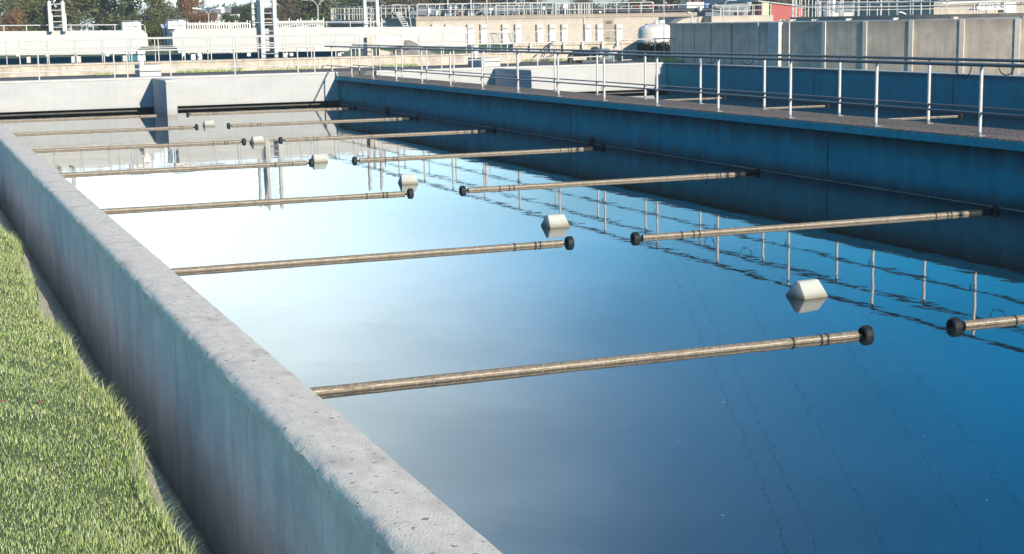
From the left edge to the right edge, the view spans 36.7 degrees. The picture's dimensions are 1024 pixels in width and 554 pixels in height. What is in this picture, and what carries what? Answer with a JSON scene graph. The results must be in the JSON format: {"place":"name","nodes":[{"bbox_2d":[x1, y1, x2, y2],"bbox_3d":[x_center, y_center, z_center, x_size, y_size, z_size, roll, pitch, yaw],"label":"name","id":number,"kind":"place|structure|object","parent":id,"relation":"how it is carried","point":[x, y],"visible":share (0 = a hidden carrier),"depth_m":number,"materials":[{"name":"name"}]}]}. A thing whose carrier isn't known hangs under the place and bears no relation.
{"place":"outdoors","nodes":[
{"label":"outdoors","id":0,"kind":"place"},
{"bbox_2d":[0,205,206,553],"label":"lawn","id":1,"kind":"structure","parent":0,"point":[63,435],"depth_m":6.59,"materials":[{"name":"plant"}]},
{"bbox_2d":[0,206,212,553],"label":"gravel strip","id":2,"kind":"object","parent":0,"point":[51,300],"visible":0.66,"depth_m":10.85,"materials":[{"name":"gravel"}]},
{"bbox_2d":[0,51,342,64],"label":"shadow wall","id":3,"kind":"structure","parent":0,"point":[134,58],"depth_m":62.55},
{"bbox_2d":[200,4,239,27],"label":"building","id":4,"kind":"structure","parent":0,"point":[224,10],"depth_m":246.84,"materials":[{"name":"stone"}]},
{"bbox_2d":[1,52,486,64],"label":"gravel plateau","id":5,"kind":"structure","parent":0,"point":[205,59],"depth_m":57.15,"materials":[{"name":"gravel"}]},
{"bbox_2d":[5,33,355,64],"bbox_3d":[-11.778,-8.300,56.016,12.615,0.866,0.034,-5,10,-21],"label":"railing","id":6,"kind":"object","parent":5,"relation":"on","point":[154,46],"visible":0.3,"depth_m":55.85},
{"bbox_2d":[363,37,402,55],"bbox_3d":[-5.029,-8.946,59.750,1.465,0.687,0.900,-5,10,-21],"label":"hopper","id":7,"kind":"object","parent":5,"relation":"on","point":[368,51],"visible":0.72,"depth_m":59.33,"materials":[{"name":"metal"}]},
{"bbox_2d":[392,40,437,54],"bbox_3d":[-3.866,-8.938,60.053,2.137,0.592,1.799,-5,10,-21],"label":"sand heap","id":8,"kind":"object","parent":5,"relation":"on","point":[408,51],"visible":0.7,"depth_m":59.56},
{"bbox_2d":[0,40,509,58],"bbox_3d":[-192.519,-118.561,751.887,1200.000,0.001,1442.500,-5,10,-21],"label":"ground","id":9,"kind":"structure","parent":0,"point":[346,53],"depth_m":115.65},
{"bbox_2d":[0,8,26,30],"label":"tree","id":10,"kind":"object","parent":9,"relation":"on","point":[11,17],"visible":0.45,"depth_m":122.10,"materials":[{"name":"brown plant"}]},
{"bbox_2d":[0,0,47,30],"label":"tree","id":11,"kind":"object","parent":9,"relation":"on","point":[32,6],"visible":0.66,"depth_m":169.36,"materials":[{"name":"green plant"}]},
{"bbox_2d":[22,0,70,30],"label":"tree","id":12,"kind":"object","parent":9,"relation":"on","point":[40,18],"visible":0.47,"depth_m":174.22,"materials":[{"name":"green plant"}]},
{"bbox_2d":[0,24,147,62],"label":"bridge girder","id":13,"kind":"object","parent":9,"relation":"on","point":[21,35],"visible":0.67,"depth_m":57.43,"materials":[{"name":"white paint"}]},
{"bbox_2d":[47,0,66,31],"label":"ladder portal","id":14,"kind":"object","parent":13,"relation":"on","point":[51,21],"visible":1,"depth_m":56.68,"materials":[{"name":"white paint"}]},
{"bbox_2d":[119,20,142,29],"bbox_3d":[-14.473,-9.559,58.578,0.805,0.378,0.650,-5,10,-21],"label":"switch cabinet","id":15,"kind":"object","parent":13,"relation":"on","point":[130,24],"visible":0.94,"depth_m":58.34,"materials":[{"name":"metal"}]},
{"bbox_2d":[51,0,107,30],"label":"tree","id":16,"kind":"object","parent":9,"relation":"on","point":[71,11],"visible":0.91,"depth_m":168.82,"materials":[{"name":"green plant"}]},
{"bbox_2d":[80,0,123,29],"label":"tree","id":17,"kind":"object","parent":9,"relation":"on","point":[109,6],"visible":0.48,"depth_m":171.92,"materials":[{"name":"green plant"}]},
{"bbox_2d":[99,0,147,29],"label":"tree","id":18,"kind":"object","parent":9,"relation":"on","point":[126,9],"visible":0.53,"depth_m":165.03,"materials":[{"name":"green plant"}]},
{"bbox_2d":[127,0,175,44],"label":"tree","id":19,"kind":"object","parent":9,"relation":"on","point":[158,8],"visible":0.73,"depth_m":159.62,"materials":[{"name":"green plant"}]},
{"bbox_2d":[141,16,169,54],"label":"tree","id":20,"kind":"object","parent":9,"relation":"on","point":[153,29],"visible":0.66,"depth_m":106.79,"materials":[{"name":"green plant"}]},
{"bbox_2d":[159,24,171,48],"bbox_3d":[-13.498,-9.437,60.592,0.692,1.032,0.140,-5,10,-21],"label":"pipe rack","id":21,"kind":"object","parent":9,"relation":"on","point":[163,29],"visible":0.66,"depth_m":60.51,"materials":[{"name":"metal"}]},
{"bbox_2d":[175,0,206,28],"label":"tree","id":22,"kind":"object","parent":9,"relation":"on","point":[187,6],"visible":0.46,"depth_m":166.19,"materials":[{"name":"brown plant"}]},
{"bbox_2d":[193,10,225,28],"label":"tree","id":23,"kind":"object","parent":9,"relation":"on","point":[202,17],"visible":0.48,"depth_m":156.94,"materials":[{"name":"brown plant"}]},
{"bbox_2d":[187,20,251,53],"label":"palisade fence","id":24,"kind":"object","parent":9,"relation":"on","point":[208,25],"visible":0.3,"depth_m":103.77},
{"bbox_2d":[217,12,241,27],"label":"tree","id":25,"kind":"object","parent":9,"relation":"on","point":[230,17],"visible":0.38,"depth_m":182.39,"materials":[{"name":"green plant"}]},
{"bbox_2d":[237,2,269,27],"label":"tree","id":26,"kind":"object","parent":9,"relation":"on","point":[247,15],"visible":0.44,"depth_m":173.33,"materials":[{"name":"green plant"}]},
{"bbox_2d":[250,0,259,27],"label":"ladder portal","id":27,"kind":"object","parent":9,"relation":"on","point":[253,19],"visible":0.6,"depth_m":61.03,"materials":[{"name":"white paint"}]},
{"bbox_2d":[259,0,277,57],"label":"ladder portal","id":28,"kind":"object","parent":9,"relation":"on","point":[262,19],"visible":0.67,"depth_m":59.50,"materials":[{"name":"white paint"}]},
{"bbox_2d":[264,0,301,27],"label":"tree","id":29,"kind":"object","parent":9,"relation":"on","point":[279,9],"visible":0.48,"depth_m":174.76,"materials":[{"name":"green plant"}]},
{"bbox_2d":[268,0,328,26],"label":"tree","id":30,"kind":"object","parent":9,"relation":"on","point":[304,15],"visible":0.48,"depth_m":178.99,"materials":[{"name":"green plant"}]},
{"bbox_2d":[277,17,323,27],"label":"palisade fence","id":31,"kind":"object","parent":9,"relation":"on","point":[300,24],"visible":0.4,"depth_m":105.72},
{"bbox_2d":[277,23,323,27],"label":"pipe manifold","id":32,"kind":"object","parent":9,"relation":"on","point":[320,24],"visible":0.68,"depth_m":98.73,"materials":[{"name":"white paint"}]},
{"bbox_2d":[169,21,466,59],"bbox_3d":[-7.525,-9.371,61.250,11.918,1.626,0.990,-5,10,-21],"label":"bridge girder","id":33,"kind":"object","parent":9,"relation":"on","point":[410,33],"visible":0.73,"depth_m":60.63,"materials":[{"name":"white paint"}]},
{"bbox_2d":[164,19,187,28],"bbox_3d":[-12.896,-9.713,59.183,0.800,0.372,0.650,-5,10,-21],"label":"switch cabinet","id":34,"kind":"object","parent":33,"relation":"on","point":[175,23],"visible":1,"depth_m":58.95,"materials":[{"name":"metal"}]},
{"bbox_2d":[293,0,347,26],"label":"tree","id":35,"kind":"object","parent":9,"relation":"on","point":[324,9],"visible":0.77,"depth_m":178.72,"materials":[{"name":"green plant"}]},
{"bbox_2d":[329,0,373,19],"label":"tree","id":36,"kind":"object","parent":9,"relation":"on","point":[350,3],"visible":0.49,"depth_m":183.27,"materials":[{"name":"green plant"}]},
{"bbox_2d":[362,0,378,26],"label":"ladder portal","id":37,"kind":"object","parent":9,"relation":"on","point":[376,12],"visible":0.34,"depth_m":62.65,"materials":[{"name":"white paint"}]},
{"bbox_2d":[379,0,416,16],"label":"tree","id":38,"kind":"object","parent":9,"relation":"on","point":[398,14],"visible":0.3,"depth_m":190.07,"materials":[{"name":"green plant"}]},
{"bbox_2d":[387,4,414,26],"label":"tank stair","id":39,"kind":"object","parent":9,"relation":"on","point":[395,12],"visible":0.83,"depth_m":132.24,"materials":[{"name":"metal"}]},
{"bbox_2d":[384,0,433,16],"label":"tree","id":40,"kind":"object","parent":9,"relation":"on","point":[408,2],"visible":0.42,"depth_m":189.62,"materials":[{"name":"green plant"}]},
{"bbox_2d":[442,0,482,15],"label":"tree","id":41,"kind":"object","parent":9,"relation":"on","point":[464,1],"visible":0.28,"depth_m":192.78,"materials":[{"name":"green plant"}]},
{"bbox_2d":[0,0,927,35],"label":"wood","id":42,"kind":"object","parent":9,"relation":"on","point":[619,5],"visible":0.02,"depth_m":339.83,"materials":[{"name":"green plant"}]},
{"bbox_2d":[466,24,473,43],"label":"meter cabinet","id":43,"kind":"object","parent":9,"relation":"on","point":[470,28],"visible":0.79,"depth_m":136.26,"materials":[{"name":"metal"}]},
{"bbox_2d":[479,24,486,42],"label":"meter cabinet","id":44,"kind":"object","parent":9,"relation":"on","point":[483,35],"visible":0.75,"depth_m":136.69,"materials":[{"name":"metal"}]},
{"bbox_2d":[514,24,521,42],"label":"meter cabinet","id":45,"kind":"object","parent":9,"relation":"on","point":[517,27],"visible":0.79,"depth_m":137.90,"materials":[{"name":"metal"}]},
{"bbox_2d":[385,12,696,43],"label":"cream building","id":46,"kind":"structure","parent":9,"relation":"on","point":[631,22],"depth_m":139.45,"materials":[{"name":"concrete"}]},
{"bbox_2d":[407,0,554,15],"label":"air duct","id":47,"kind":"object","parent":46,"relation":"on","point":[420,11],"visible":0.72,"depth_m":139.75,"materials":[{"name":"metal"}]},
{"bbox_2d":[416,2,552,16],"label":"railing","id":48,"kind":"object","parent":46,"relation":"on","point":[507,8],"visible":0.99,"depth_m":136.94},
{"bbox_2d":[555,2,653,13],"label":"railing","id":49,"kind":"object","parent":46,"relation":"on","point":[592,9],"visible":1,"depth_m":141.33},
{"bbox_2d":[603,19,613,40],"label":"door","id":50,"kind":"structure","parent":46,"relation":"in","point":[608,24],"depth_m":141.37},
{"bbox_2d":[593,7,724,13],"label":"roof pipe","id":51,"kind":"object","parent":46,"relation":"on","point":[657,10],"visible":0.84,"depth_m":144.96,"materials":[{"name":"metal"}]},
{"bbox_2d":[569,0,601,13],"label":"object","id":52,"kind":"object","parent":9,"relation":"on","point":[585,2],"visible":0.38,"depth_m":193.38,"materials":[{"name":"white"}]},
{"bbox_2d":[638,20,669,49],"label":"white tank","id":53,"kind":"object","parent":9,"relation":"on","point":[658,29],"visible":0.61,"depth_m":74.19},
{"bbox_2d":[680,2,714,7],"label":"container","id":54,"kind":"object","parent":9,"relation":"on","point":[695,6],"visible":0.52,"depth_m":148.32,"materials":[{"name":"white metal"}]},
{"bbox_2d":[659,15,774,24],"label":"cream tank","id":55,"kind":"object","parent":9,"relation":"on","point":[699,19],"visible":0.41,"depth_m":132.92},
{"bbox_2d":[712,4,770,15],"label":"railing","id":56,"kind":"object","parent":55,"relation":"on","point":[737,10],"visible":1,"depth_m":132.70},
{"bbox_2d":[943,0,1015,13],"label":"white machine","id":57,"kind":"object","parent":9,"relation":"on","point":[1000,10],"visible":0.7,"depth_m":89.28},
{"bbox_2d":[0,60,662,115],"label":"pavement","id":58,"kind":"structure","parent":0,"point":[347,71],"depth_m":51.75,"materials":[{"name":"concrete"}]},
{"bbox_2d":[135,64,160,76],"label":"concrete block","id":59,"kind":"structure","parent":58,"relation":"on","point":[147,73],"depth_m":49.87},
{"bbox_2d":[0,52,520,77],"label":"stone wall","id":60,"kind":"structure","parent":58,"relation":"on","point":[432,59],"depth_m":54.77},
{"bbox_2d":[0,33,402,64],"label":"railing","id":61,"kind":"object","parent":60,"relation":"on","point":[184,47],"visible":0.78,"depth_m":54.36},
{"bbox_2d":[418,31,513,54],"bbox_3d":[-1.716,-8.816,58.100,3.823,0.849,0.040,-5,10,-21],"label":"railing","id":62,"kind":"object","parent":60,"relation":"on","point":[489,40],"visible":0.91,"depth_m":58.05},
{"bbox_2d":[567,46,616,62],"bbox_3d":[2.943,-8.291,57.539,1.895,0.609,0.600,-5,10,-21],"label":"pump","id":63,"kind":"object","parent":58,"relation":"on","point":[608,58],"visible":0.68,"depth_m":57.42,"materials":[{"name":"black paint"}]},
{"bbox_2d":[328,19,385,26],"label":"round tank","id":64,"kind":"object","parent":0,"point":[353,24],"visible":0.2,"depth_m":158.70,"materials":[{"name":"concrete"}]},
{"bbox_2d":[331,3,589,19],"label":"tank railing","id":65,"kind":"object","parent":64,"relation":"on","point":[354,14],"visible":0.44,"depth_m":161.84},
{"bbox_2d":[95,57,683,74],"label":"grass","id":66,"kind":"structure","parent":0,"point":[672,59],"depth_m":55.33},
{"bbox_2d":[621,38,673,60],"bbox_3d":[5.576,-8.678,58.746,3.095,0.829,0.044,-5,10,-21],"label":"railing","id":67,"kind":"object","parent":66,"relation":"on","point":[644,39],"visible":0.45,"depth_m":58.52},
{"bbox_2d":[1,0,947,30],"label":"sky","id":68,"kind":"structure","parent":0,"point":[210,3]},
{"bbox_2d":[468,57,499,66],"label":"concrete block","id":69,"kind":"structure","parent":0,"point":[488,63],"depth_m":54.16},
{"bbox_2d":[0,103,1023,553],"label":"water","id":70,"kind":"structure","parent":0,"point":[900,431],"depth_m":13.39,"materials":[{"name":"liquid"}]},
{"bbox_2d":[0,114,156,121],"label":"floating pipe","id":71,"kind":"object","parent":70,"relation":"on","point":[77,118],"visible":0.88,"depth_m":45.48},
{"bbox_2d":[13,124,197,134],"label":"floating pipe","id":72,"kind":"object","parent":70,"relation":"on","point":[196,125],"visible":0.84,"depth_m":39.75,"materials":[{"name":"metal"}]},
{"bbox_2d":[31,138,245,150],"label":"floating pipe","id":73,"kind":"object","parent":70,"relation":"on","point":[144,145],"visible":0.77,"depth_m":34.21,"materials":[{"name":"metal"}]},
{"bbox_2d":[152,78,177,114],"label":"pier","id":74,"kind":"structure","parent":70,"relation":"in","point":[165,95],"depth_m":47.02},
{"bbox_2d":[0,71,338,112],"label":"basin end wall","id":75,"kind":"structure","parent":70,"relation":"in","point":[76,94],"depth_m":49.47,"materials":[{"name":"grey concrete"}]},
{"bbox_2d":[0,46,315,79],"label":"railing","id":76,"kind":"object","parent":75,"relation":"on","point":[170,68],"visible":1,"depth_m":49.60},
{"bbox_2d":[59,159,313,175],"bbox_3d":[-6.423,-1.969,28.356,5.680,0.147,0.148,-5,10,-21],"label":"floating pipe","id":77,"kind":"object","parent":70,"relation":"on","point":[185,168],"visible":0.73,"depth_m":28.47,"materials":[{"name":"metal"}]},
{"bbox_2d":[0,123,501,553],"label":"basin wall","id":78,"kind":"structure","parent":70,"relation":"in","point":[254,447],"depth_m":7.40,"materials":[{"name":"concrete"}]},
{"bbox_2d":[101,188,413,211],"bbox_3d":[-4.168,-1.079,22.704,5.680,0.147,0.148,-5,10,-21],"label":"floating pipe","id":79,"kind":"object","parent":70,"relation":"on","point":[410,190],"visible":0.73,"depth_m":22.82,"materials":[{"name":"metal"}]},
{"bbox_2d":[186,106,356,114],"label":"floating pipe","id":80,"kind":"object","parent":70,"relation":"on","point":[187,113],"visible":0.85,"depth_m":47.50,"materials":[{"name":"metal"}]},
{"bbox_2d":[311,154,327,162],"bbox_3d":[-3.705,-2.261,29.613,0.289,0.210,0.280,-6,10,-26],"label":"float","id":81,"kind":"object","parent":70,"relation":"on","point":[319,157],"visible":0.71,"depth_m":29.53,"materials":[{"name":"plastic"}]},
{"bbox_2d":[227,115,418,125],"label":"floating pipe","id":82,"kind":"object","parent":70,"relation":"on","point":[416,116],"visible":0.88,"depth_m":41.77,"materials":[{"name":"metal"}]},
{"bbox_2d":[171,236,573,272],"bbox_3d":[-1.931,-0.195,17.099,5.680,0.147,0.148,-5,10,-21],"label":"floating pipe","id":83,"kind":"object","parent":70,"relation":"on","point":[569,239],"visible":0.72,"depth_m":17.20,"materials":[{"name":"metal"}]},
{"bbox_2d":[278,127,496,140],"bbox_3d":[-2.867,-3.339,36.284,5.321,0.147,0.148,-5,10,-21],"label":"floating pipe","id":84,"kind":"object","parent":70,"relation":"on","point":[371,135],"visible":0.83,"depth_m":36.22,"materials":[{"name":"metal"}]},
{"bbox_2d":[398,174,417,183],"bbox_3d":[-1.702,-1.585,25.295,0.289,0.210,0.280,-4,10,-18],"label":"float","id":85,"kind":"object","parent":70,"relation":"on","point":[407,178],"visible":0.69,"depth_m":25.21,"materials":[{"name":"plastic"}]},
{"bbox_2d":[352,144,605,160],"bbox_3d":[-0.586,-2.439,30.568,5.321,0.147,0.148,-5,10,-21],"label":"floating pipe","id":86,"kind":"object","parent":70,"relation":"on","point":[602,146],"visible":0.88,"depth_m":30.50,"materials":[{"name":"metal"}]},
{"bbox_2d":[541,214,569,227],"bbox_3d":[0.553,-0.695,19.643,0.289,0.210,0.280,-5,10,-25],"label":"float","id":87,"kind":"object","parent":70,"relation":"on","point":[554,220],"visible":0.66,"depth_m":19.56,"materials":[{"name":"plastic"}]},
{"bbox_2d":[310,325,873,394],"bbox_3d":[0.280,0.678,11.557,5.680,0.147,0.148,-5,10,-21],"label":"floating pipe","id":88,"kind":"object","parent":70,"relation":"on","point":[866,330],"visible":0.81,"depth_m":11.64,"materials":[{"name":"metal"}]},
{"bbox_2d":[459,168,760,190],"bbox_3d":[1.669,-1.548,24.916,5.321,0.147,0.148,-5,10,-21],"label":"floating pipe","id":89,"kind":"object","parent":70,"relation":"on","point":[755,171],"visible":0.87,"depth_m":24.84,"materials":[{"name":"metal"}]},
{"bbox_2d":[336,75,1023,211],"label":"walkway wall","id":90,"kind":"structure","parent":70,"relation":"in","point":[959,163],"depth_m":26.66,"materials":[{"name":"concrete"}]},
{"bbox_2d":[324,45,1023,135],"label":"railing","id":91,"kind":"object","parent":90,"relation":"on","point":[877,62],"visible":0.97,"depth_m":27.48,"materials":[{"name":"metal"}]},
{"bbox_2d":[352,44,1023,123],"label":"railing","id":92,"kind":"object","parent":90,"relation":"on","point":[839,97],"visible":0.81,"depth_m":29.12,"materials":[{"name":"metal"}]},
{"bbox_2d":[786,279,827,298],"bbox_3d":[2.754,0.130,14.395,0.289,0.210,0.280,-6,11,-29],"label":"float","id":93,"kind":"object","parent":70,"relation":"on","point":[808,289],"visible":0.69,"depth_m":14.32,"materials":[{"name":"plastic"}]},
{"bbox_2d":[630,206,999,239],"bbox_3d":[3.906,-0.665,19.310,5.321,0.147,0.148,-5,10,-21],"label":"floating pipe","id":94,"kind":"object","parent":70,"relation":"on","point":[636,235],"visible":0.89,"depth_m":19.21,"materials":[{"name":"metal"}]},
{"bbox_2d":[946,315,1023,328],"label":"floating pipe","id":95,"kind":"object","parent":70,"relation":"on","point":[955,322],"visible":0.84,"depth_m":12.89,"materials":[{"name":"metal"}]},
{"bbox_2d":[616,57,681,62],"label":"grass bank","id":96,"kind":"structure","parent":0,"point":[643,57],"depth_m":60.85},
{"bbox_2d":[498,41,638,61],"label":"terrace wall","id":97,"kind":"structure","parent":96,"relation":"on","point":[630,45],"depth_m":61.20,"materials":[{"name":"concrete"}]},
{"bbox_2d":[617,40,669,57],"bbox_3d":[5.670,-9.390,63.350,2.278,0.866,2.244,-5,10,-21],"label":"hedge","id":98,"kind":"object","parent":96,"relation":"on","point":[643,46],"visible":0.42,"depth_m":62.58,"materials":[{"name":"green plant"}]},
{"bbox_2d":[643,0,666,8],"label":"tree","id":99,"kind":"object","parent":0,"point":[658,2],"visible":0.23,"depth_m":194.51,"materials":[{"name":"green plant"}]},
{"bbox_2d":[674,0,804,21],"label":"red building","id":100,"kind":"structure","parent":0,"point":[780,11],"depth_m":170.26,"materials":[{"name":"red paint"}]},
{"bbox_2d":[794,0,828,16],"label":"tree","id":101,"kind":"object","parent":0,"point":[810,3],"visible":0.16,"depth_m":200.85,"materials":[{"name":"green plant"}]},
{"bbox_2d":[605,91,1023,129],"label":"second basin water","id":102,"kind":"structure","parent":0,"point":[998,122],"depth_m":42.80,"materials":[{"name":"liquid"}]},
{"bbox_2d":[494,68,538,88],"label":"pier","id":103,"kind":"structure","parent":102,"relation":"in","point":[522,83],"depth_m":51.54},
{"bbox_2d":[374,62,666,91],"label":"basin end wall","id":104,"kind":"structure","parent":102,"relation":"in","point":[626,72],"depth_m":54.56,"materials":[{"name":"grey concrete"}]},
{"bbox_2d":[437,41,602,67],"bbox_3d":[0.342,-7.819,54.128,6.249,0.821,0.044,-5,10,-21],"label":"railing","id":105,"kind":"object","parent":104,"relation":"on","point":[472,59],"visible":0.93,"depth_m":53.97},
{"bbox_2d":[666,63,1023,118],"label":"second basin wall","id":106,"kind":"structure","parent":102,"relation":"in","point":[1002,91],"depth_m":44.46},
{"bbox_2d":[813,1,876,16],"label":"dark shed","id":107,"kind":"structure","parent":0,"point":[847,12],"depth_m":103.97,"materials":[{"name":"metal"}]},
{"bbox_2d":[854,1,1023,20],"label":"box building","id":108,"kind":"structure","parent":0,"point":[916,11],"depth_m":94.09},
{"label":"paved ground","id":109,"kind":"structure","parent":0,"visible":0},
{"bbox_2d":[670,18,1023,74],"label":"precast tank","id":110,"kind":"object","parent":109,"relation":"on","point":[995,38],"visible":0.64,"depth_m":46.89,"materials":[{"name":"concrete"}]},
{"bbox_2d":[779,13,1023,20],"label":"ring","id":111,"kind":"object","parent":110,"relation":"on","point":[933,16],"visible":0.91,"depth_m":51.18,"materials":[{"name":"concrete"}]},
{"bbox_2d":[792,0,1005,16],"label":"ring railing","id":112,"kind":"object","parent":111,"relation":"on","point":[881,3],"visible":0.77,"depth_m":56.73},
{"bbox_2d":[815,0,1023,16],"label":"ring railing","id":113,"kind":"object","parent":111,"relation":"on","point":[908,9],"visible":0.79,"depth_m":59.80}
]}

